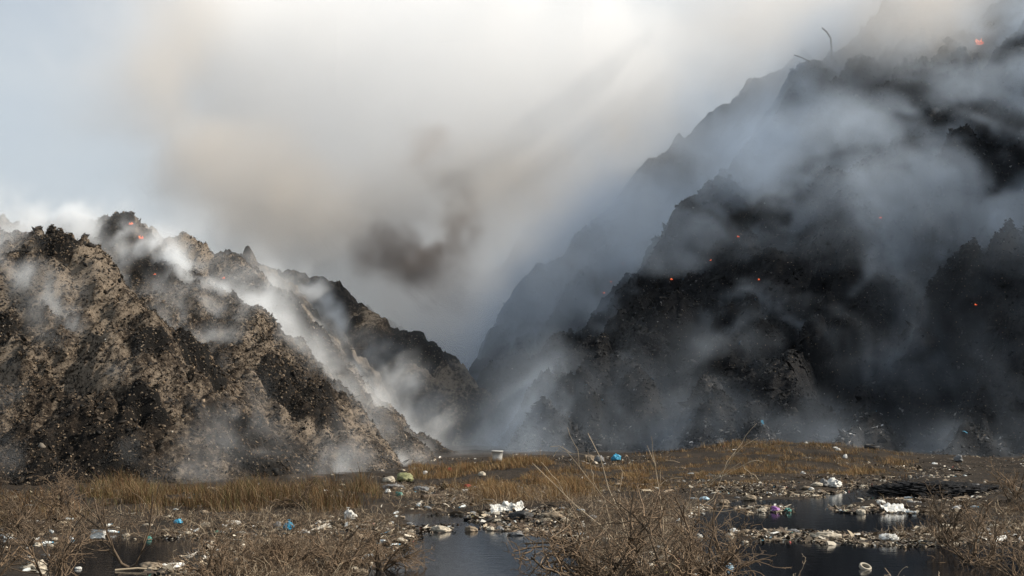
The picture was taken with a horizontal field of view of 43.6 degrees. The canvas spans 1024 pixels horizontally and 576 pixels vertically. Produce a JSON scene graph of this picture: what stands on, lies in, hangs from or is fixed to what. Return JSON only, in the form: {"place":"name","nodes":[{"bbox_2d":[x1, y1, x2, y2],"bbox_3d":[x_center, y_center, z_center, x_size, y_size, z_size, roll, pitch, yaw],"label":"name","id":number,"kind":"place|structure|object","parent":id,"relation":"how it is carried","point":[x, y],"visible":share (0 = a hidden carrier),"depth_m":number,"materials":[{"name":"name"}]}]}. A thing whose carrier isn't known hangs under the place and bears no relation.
{"place":"outdoors","nodes":[
{"label":"outdoors","id":0,"kind":"place"},
{"bbox_2d":[0,211,505,485],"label":"hill","id":1,"kind":"structure","parent":0,"point":[432,389],"depth_m":60.39,"materials":[{"name":"brown soil"}]},
{"bbox_2d":[0,211,458,485],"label":"rubble","id":2,"kind":"object","parent":1,"relation":"on","point":[24,341],"visible":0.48,"depth_m":61.06,"materials":[{"name":"stone"}]},
{"bbox_2d":[257,262,447,352],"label":"hill","id":3,"kind":"structure","parent":0,"point":[345,311],"depth_m":116.51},
{"bbox_2d":[0,0,892,337],"label":"sky","id":4,"kind":"structure","parent":0,"point":[399,153],"materials":[{"name":"grey"}]},
{"bbox_2d":[0,475,1023,575],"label":"water","id":5,"kind":"structure","parent":0,"point":[460,551],"depth_m":27.39,"materials":[{"name":"black liquid"}]},
{"bbox_2d":[68,465,169,566],"bbox_3d":[-7.516,4.383,24.428,1.858,1.990,1.124,2,-6,-17],"label":"sapling","id":6,"kind":"object","parent":5,"relation":"on","point":[107,535],"visible":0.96,"depth_m":24.44,"materials":[{"name":"brown plant"}]},
{"bbox_2d":[115,567,156,570],"bbox_3d":[-7.012,5.270,23.976,0.820,0.074,0.048,1,-5,-7],"label":"log","id":7,"kind":"object","parent":5,"relation":"on","point":[126,569],"visible":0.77,"depth_m":23.95,"materials":[{"name":"beige wood"}]},
{"bbox_2d":[139,562,162,568],"bbox_3d":[-6.837,5.273,24.318,0.480,0.141,0.296,0,-5,0],"label":"trash bag","id":8,"kind":"object","parent":5,"relation":"on","point":[147,565],"visible":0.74,"depth_m":24.24,"materials":[{"name":"beige plastic"}]},
{"bbox_2d":[353,569,368,572],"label":"trash bag","id":9,"kind":"object","parent":5,"relation":"on","point":[363,571],"visible":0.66,"depth_m":23.62,"materials":[{"name":"beige plastic"}]},
{"bbox_2d":[431,525,450,531],"bbox_3d":[-1.752,5.946,31.589,0.511,0.183,0.271,0,-5,0],"label":"trash bag","id":10,"kind":"object","parent":5,"relation":"on","point":[439,528],"visible":0.95,"depth_m":31.50,"materials":[{"name":"beige plastic"}]},
{"bbox_2d":[465,526,477,531],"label":"trash bag","id":11,"kind":"object","parent":5,"relation":"on","point":[471,528],"visible":1,"depth_m":31.68,"materials":[{"name":"beige plastic"}]},
{"bbox_2d":[507,531,523,535],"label":"trash bag","id":12,"kind":"object","parent":5,"relation":"on","point":[515,533],"visible":0.88,"depth_m":30.66,"materials":[{"name":"grey plastic"}]},
{"bbox_2d":[616,477,678,520],"bbox_3d":[3.410,5.490,32.694,1.661,1.303,2.259,0,-5,0],"label":"bare shrub","id":13,"kind":"object","parent":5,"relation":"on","point":[653,500],"visible":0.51,"depth_m":32.66,"materials":[{"name":"brown plant"}]},
{"bbox_2d":[719,499,729,503],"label":"rock","id":14,"kind":"object","parent":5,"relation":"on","point":[725,501],"visible":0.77,"depth_m":40.98,"materials":[{"name":"beige stone"}]},
{"bbox_2d":[771,506,779,510],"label":"trash bag","id":15,"kind":"object","parent":5,"relation":"on","point":[774,508],"visible":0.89,"depth_m":37.86,"materials":[{"name":"purple plastic"}]},
{"bbox_2d":[856,509,865,513],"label":"trash bag","id":16,"kind":"object","parent":5,"relation":"on","point":[860,511],"visible":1,"depth_m":36.95,"materials":[{"name":"beige plastic"}]},
{"bbox_2d":[859,562,871,569],"bbox_3d":[6.684,5.283,24.219,0.237,0.166,0.230,0,-5,0],"label":"tyre","id":17,"kind":"object","parent":5,"relation":"on","point":[862,564],"visible":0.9,"depth_m":24.21,"materials":[{"name":"beige rubber"}]},
{"bbox_2d":[926,487,1021,568],"bbox_3d":[9.057,4.732,25.709,1.989,1.550,3.156,0,-5,0],"label":"bare shrub","id":18,"kind":"object","parent":5,"relation":"on","point":[992,551],"visible":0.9,"depth_m":25.09,"materials":[{"name":"brown plant"}]},
{"bbox_2d":[979,456,1023,503],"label":"bare shrub","id":19,"kind":"object","parent":5,"relation":"on","point":[1012,483],"visible":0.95,"depth_m":40.08,"materials":[{"name":"brown plant"}]},
{"bbox_2d":[0,441,1023,575],"bbox_3d":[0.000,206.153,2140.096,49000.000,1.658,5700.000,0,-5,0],"label":"ground","id":20,"kind":"structure","parent":0,"point":[479,452],"depth_m":52.35,"materials":[{"name":"brown soil"}]},
{"bbox_2d":[0,504,45,575],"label":"bare shrub","id":21,"kind":"object","parent":20,"relation":"on","point":[7,552],"visible":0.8,"depth_m":22.19,"materials":[{"name":"brown plant"}]},
{"bbox_2d":[9,539,44,545],"bbox_3d":[-10.831,5.700,28.581,0.753,0.175,0.171,2,-6,-22],"label":"log","id":22,"kind":"object","parent":20,"relation":"on","point":[34,541],"visible":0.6,"depth_m":28.54,"materials":[{"name":"brown wood"}]},
{"bbox_2d":[19,559,47,571],"bbox_3d":[-8.903,5.165,23.858,0.512,0.231,0.399,0,-5,0],"label":"trash bag","id":23,"kind":"object","parent":20,"relation":"on","point":[33,567],"visible":0.68,"depth_m":23.76,"materials":[{"name":"beige plastic"}]},
{"bbox_2d":[0,482,73,535],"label":"bare shrub","id":24,"kind":"object","parent":20,"relation":"on","point":[19,511],"visible":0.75,"depth_m":30.87,"materials":[{"name":"brown plant"}]},
{"bbox_2d":[0,479,94,526],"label":"dry grass","id":25,"kind":"structure","parent":20,"relation":"on","point":[29,499],"depth_m":36.08,"materials":[{"name":"brown plant"}]},
{"bbox_2d":[0,514,106,575],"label":"bare shrub","id":26,"kind":"object","parent":20,"relation":"on","point":[63,555],"visible":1,"depth_m":21.87,"materials":[{"name":"brown plant"}]},
{"bbox_2d":[24,463,118,516],"bbox_3d":[-12.006,5.542,34.658,2.182,1.573,1.852,-1,-6,13],"label":"bare shrub","id":27,"kind":"object","parent":20,"relation":"on","point":[61,492],"visible":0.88,"depth_m":34.57,"materials":[{"name":"brown plant"}]},
{"bbox_2d":[90,529,105,538],"bbox_3d":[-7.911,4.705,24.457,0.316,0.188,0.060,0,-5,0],"label":"bucket","id":28,"kind":"object","parent":20,"relation":"on","point":[96,534],"visible":0.86,"depth_m":24.46,"materials":[{"name":"white plastic"}]},
{"bbox_2d":[173,519,182,523],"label":"trash bag","id":29,"kind":"object","parent":20,"relation":"on","point":[179,521],"visible":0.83,"depth_m":33.00,"materials":[{"name":"blue plastic"}]},
{"bbox_2d":[174,507,276,575],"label":"bare shrub","id":30,"kind":"object","parent":20,"relation":"on","point":[221,559],"visible":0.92,"depth_m":21.12,"materials":[{"name":"brown plant"}]},
{"bbox_2d":[73,462,383,514],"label":"dry grass","id":31,"kind":"structure","parent":20,"relation":"on","point":[235,493],"depth_m":39.06,"materials":[{"name":"brown plant"}]},
{"bbox_2d":[216,519,323,575],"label":"bare shrub","id":32,"kind":"object","parent":20,"relation":"on","point":[277,549],"visible":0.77,"depth_m":22.02,"materials":[{"name":"brown plant"}]},
{"bbox_2d":[283,519,293,530],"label":"trash bag","id":33,"kind":"object","parent":20,"relation":"on","point":[289,526],"visible":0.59,"depth_m":30.52,"materials":[{"name":"blue plastic"}]},
{"bbox_2d":[253,476,339,509],"bbox_3d":[-6.310,6.052,37.595,2.708,1.118,1.432,1,-6,-14],"label":"bare shrub","id":34,"kind":"object","parent":20,"relation":"on","point":[294,497],"visible":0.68,"depth_m":37.58,"materials":[{"name":"brown plant"}]},
{"bbox_2d":[272,505,394,575],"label":"bare shrub","id":35,"kind":"object","parent":20,"relation":"on","point":[355,556],"visible":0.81,"depth_m":22.73,"materials":[{"name":"brown plant"}]},
{"bbox_2d":[344,507,356,520],"bbox_3d":[-4.125,5.795,32.730,0.340,0.370,0.285,0,-5,0],"label":"trash bag","id":36,"kind":"object","parent":20,"relation":"on","point":[349,514],"visible":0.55,"depth_m":32.65,"materials":[{"name":"white plastic"}]},
{"bbox_2d":[339,517,434,571],"bbox_3d":[-2.377,4.824,24.127,1.837,1.048,1.529,0,-5,0],"label":"bare shrub","id":37,"kind":"object","parent":20,"relation":"on","point":[394,562],"visible":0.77,"depth_m":24.11,"materials":[{"name":"brown plant"}]},
{"bbox_2d":[383,476,394,481],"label":"sack","id":38,"kind":"object","parent":20,"relation":"on","point":[389,478],"visible":0.93,"depth_m":49.96,"materials":[{"name":"beige plastic"}]},
{"bbox_2d":[383,484,403,489],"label":"sack","id":39,"kind":"object","parent":20,"relation":"on","point":[390,487],"visible":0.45,"depth_m":46.47,"materials":[{"name":"grey plastic"}]},
{"bbox_2d":[396,472,413,481],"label":"sack","id":40,"kind":"object","parent":20,"relation":"on","point":[400,476],"visible":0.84,"depth_m":50.53,"materials":[{"name":"yellow plastic"}]},
{"bbox_2d":[414,486,428,490],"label":"sack","id":41,"kind":"object","parent":20,"relation":"on","point":[422,488],"visible":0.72,"depth_m":45.02,"materials":[{"name":"grey plastic"}]},
{"bbox_2d":[421,494,442,498],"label":"log","id":42,"kind":"object","parent":20,"relation":"on","point":[433,495],"visible":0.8,"depth_m":42.51,"materials":[{"name":"brown wood"}]},
{"bbox_2d":[478,471,485,476],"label":"trash bag","id":43,"kind":"object","parent":20,"relation":"on","point":[481,473],"visible":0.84,"depth_m":53.00,"materials":[{"name":"beige plastic"}]},
{"bbox_2d":[489,504,502,513],"bbox_3d":[-0.420,6.122,35.250,0.352,0.332,0.252,2,-6,-23],"label":"plastic sheet","id":44,"kind":"object","parent":20,"relation":"on","point":[495,507],"visible":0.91,"depth_m":35.28,"materials":[{"name":"white plastic"}]},
{"bbox_2d":[491,451,502,462],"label":"bucket","id":45,"kind":"object","parent":20,"relation":"on","point":[497,454],"visible":0.84,"depth_m":59.10,"materials":[{"name":"white plastic"}]},
{"bbox_2d":[406,450,603,505],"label":"dry grass","id":46,"kind":"structure","parent":20,"relation":"on","point":[517,462],"depth_m":48.66,"materials":[{"name":"brown plant"}]},
{"bbox_2d":[502,501,513,511],"bbox_3d":[-0.127,6.127,35.793,0.379,0.360,0.222,0,-5,0],"label":"plastic sheet","id":47,"kind":"object","parent":20,"relation":"on","point":[506,506],"visible":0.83,"depth_m":35.79,"materials":[{"name":"white plastic"}]},
{"bbox_2d":[0,472,1023,575],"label":"dead brush","id":48,"kind":"object","parent":20,"relation":"on","point":[397,528],"visible":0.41,"depth_m":31.39,"materials":[{"name":"brown plant"}]},
{"bbox_2d":[1,441,1023,575],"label":"litter","id":49,"kind":"object","parent":20,"relation":"on","point":[866,538],"visible":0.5,"depth_m":32.88,"materials":[{"name":"grey plastic"}]},
{"bbox_2d":[755,508,765,511],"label":"trash bag","id":50,"kind":"object","parent":49,"relation":"on","point":[761,509],"visible":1,"depth_m":37.62,"materials":[{"name":"beige plastic"}]},
{"bbox_2d":[513,501,526,510],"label":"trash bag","id":51,"kind":"object","parent":20,"relation":"on","point":[518,506],"visible":0.77,"depth_m":35.68,"materials":[{"name":"white plastic"}]},
{"bbox_2d":[507,510,533,519],"bbox_3d":[0.254,6.026,33.925,0.636,0.278,0.530,4,-7,-35],"label":"trash bag","id":52,"kind":"object","parent":20,"relation":"on","point":[523,514],"visible":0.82,"depth_m":33.78,"materials":[{"name":"black plastic"}]},
{"bbox_2d":[539,511,562,517],"bbox_3d":[1.026,6.009,33.869,0.639,0.196,0.338,0,-5,0],"label":"trash bag","id":53,"kind":"object","parent":20,"relation":"on","point":[551,515],"visible":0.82,"depth_m":33.76,"materials":[{"name":"beige plastic"}]},
{"bbox_2d":[521,535,631,575],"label":"bare shrub","id":54,"kind":"object","parent":20,"relation":"on","point":[586,560],"visible":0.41,"depth_m":21.43,"materials":[{"name":"brown plant"}]},
{"bbox_2d":[584,455,594,461],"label":"trash bag","id":55,"kind":"object","parent":20,"relation":"on","point":[591,458],"visible":0.84,"depth_m":69.90,"materials":[{"name":"beige plastic"}]},
{"bbox_2d":[502,478,692,575],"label":"bare shrub","id":56,"kind":"object","parent":20,"relation":"on","point":[569,551],"visible":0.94,"depth_m":21.11,"materials":[{"name":"brown plant"}]},
{"bbox_2d":[594,455,604,462],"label":"trash bag","id":57,"kind":"object","parent":20,"relation":"on","point":[597,459],"visible":0.94,"depth_m":68.43,"materials":[{"name":"grey plastic"}]},
{"bbox_2d":[611,453,620,460],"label":"trash bag","id":58,"kind":"object","parent":20,"relation":"on","point":[615,456],"visible":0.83,"depth_m":70.48,"materials":[{"name":"blue plastic"}]},
{"bbox_2d":[538,423,764,570],"bbox_3d":[2.561,3.741,22.708,4.470,2.686,2.480,-4,-6,33],"label":"sapling","id":59,"kind":"object","parent":20,"relation":"on","point":[713,480],"visible":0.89,"depth_m":22.84,"materials":[{"name":"brown plant"}]},
{"bbox_2d":[570,473,748,575],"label":"bare shrub","id":60,"kind":"object","parent":20,"relation":"on","point":[680,564],"visible":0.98,"depth_m":20.92,"materials":[{"name":"brown plant"}]},
{"bbox_2d":[715,438,723,443],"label":"trash bag","id":61,"kind":"object","parent":20,"relation":"on","point":[719,440],"visible":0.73,"depth_m":76.46,"materials":[{"name":"grey plastic"}]},
{"bbox_2d":[663,484,790,575],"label":"bare shrub","id":62,"kind":"object","parent":20,"relation":"on","point":[722,560],"visible":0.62,"depth_m":22.02,"materials":[{"name":"brown plant"}]},
{"bbox_2d":[743,495,756,500],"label":"rock","id":63,"kind":"object","parent":20,"relation":"on","point":[750,497],"visible":1,"depth_m":42.40,"materials":[{"name":"beige stone"}]},
{"bbox_2d":[582,438,919,492],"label":"dry grass","id":64,"kind":"structure","parent":20,"relation":"on","point":[858,471],"depth_m":61.97,"materials":[{"name":"brown plant"}]},
{"bbox_2d":[494,403,1023,456],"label":"litter","id":65,"kind":"object","parent":20,"relation":"on","point":[743,436],"visible":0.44,"depth_m":82.10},
{"bbox_2d":[787,459,827,480],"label":"bare shrub","id":66,"kind":"object","parent":20,"relation":"on","point":[807,475],"visible":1,"depth_m":51.57,"materials":[{"name":"brown plant"}]},
{"bbox_2d":[820,478,828,486],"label":"trash bag","id":67,"kind":"object","parent":20,"relation":"on","point":[824,482],"visible":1,"depth_m":47.97,"materials":[{"name":"grey plastic"}]},
{"bbox_2d":[813,531,841,538],"bbox_3d":[7.341,5.769,29.880,0.733,0.187,0.278,0,-5,0],"label":"trash bag","id":68,"kind":"object","parent":20,"relation":"on","point":[826,534],"visible":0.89,"depth_m":29.80,"materials":[{"name":"beige plastic"}]},
{"bbox_2d":[827,477,841,487],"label":"trash bag","id":69,"kind":"object","parent":20,"relation":"on","point":[834,482],"visible":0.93,"depth_m":48.22,"materials":[{"name":"white plastic"}]},
{"bbox_2d":[864,444,879,449],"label":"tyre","id":70,"kind":"object","parent":20,"relation":"on","point":[871,446],"visible":0.72,"depth_m":72.73,"materials":[{"name":"black rubber"}]},
{"bbox_2d":[878,533,898,540],"bbox_3d":[8.609,5.702,29.283,0.470,0.184,0.379,0,-5,0],"label":"trash bag","id":71,"kind":"object","parent":20,"relation":"on","point":[883,537],"visible":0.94,"depth_m":29.19,"materials":[{"name":"white plastic"}]},
{"bbox_2d":[878,502,908,512],"bbox_3d":[11.230,6.492,37.704,0.808,0.325,0.675,0,-5,0],"label":"plastic sheet","id":72,"kind":"object","parent":20,"relation":"on","point":[893,507],"visible":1,"depth_m":37.72,"materials":[{"name":"white plastic"}]},
{"bbox_2d":[863,480,1010,496],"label":"mound","id":73,"kind":"object","parent":20,"relation":"on","point":[955,489],"visible":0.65,"depth_m":45.46,"materials":[{"name":"black soil"}]},
{"bbox_2d":[852,495,1023,519],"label":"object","id":74,"kind":"structure","parent":20,"relation":"on","point":[965,505],"depth_m":39.38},
{"bbox_2d":[911,481,987,544],"bbox_3d":[9.746,5.036,28.585,1.591,1.474,2.042,0,-5,0],"label":"bare shrub","id":75,"kind":"object","parent":20,"relation":"on","point":[937,515],"visible":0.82,"depth_m":28.55,"materials":[{"name":"brown plant"}]},
{"bbox_2d":[954,454,962,461],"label":"trash bag","id":76,"kind":"object","parent":20,"relation":"on","point":[958,458],"visible":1,"depth_m":67.88,"materials":[{"name":"grey plastic"}]},
{"bbox_2d":[970,531,1023,575],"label":"bare shrub","id":77,"kind":"object","parent":20,"relation":"on","point":[1019,562],"visible":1,"depth_m":23.42,"materials":[{"name":"brown plant"}]},
{"bbox_2d":[428,49,813,370],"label":"hill","id":78,"kind":"structure","parent":0,"point":[463,326],"depth_m":189.27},
{"bbox_2d":[469,0,1023,456],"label":"hill","id":79,"kind":"structure","parent":0,"point":[703,240],"depth_m":97.32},
{"bbox_2d":[488,0,1023,456],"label":"rubble","id":80,"kind":"object","parent":79,"relation":"on","point":[843,435],"visible":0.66,"depth_m":100.89,"materials":[{"name":"black stone"}]},
{"bbox_2d":[822,27,831,64],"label":"branch","id":81,"kind":"object","parent":79,"relation":"on","point":[830,46],"visible":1,"depth_m":120.24,"materials":[{"name":"wood"}]},
{"bbox_2d":[975,38,983,44],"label":"fire","id":82,"kind":"object","parent":79,"relation":"on","point":[980,42],"visible":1,"depth_m":114.53,"materials":[{"name":"orange"}]},
{"bbox_2d":[810,482,822,485],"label":"trash bag","id":83,"kind":"object","parent":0,"point":[817,484],"visible":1,"depth_m":47.76,"materials":[{"name":"beige plastic"}]}
]}

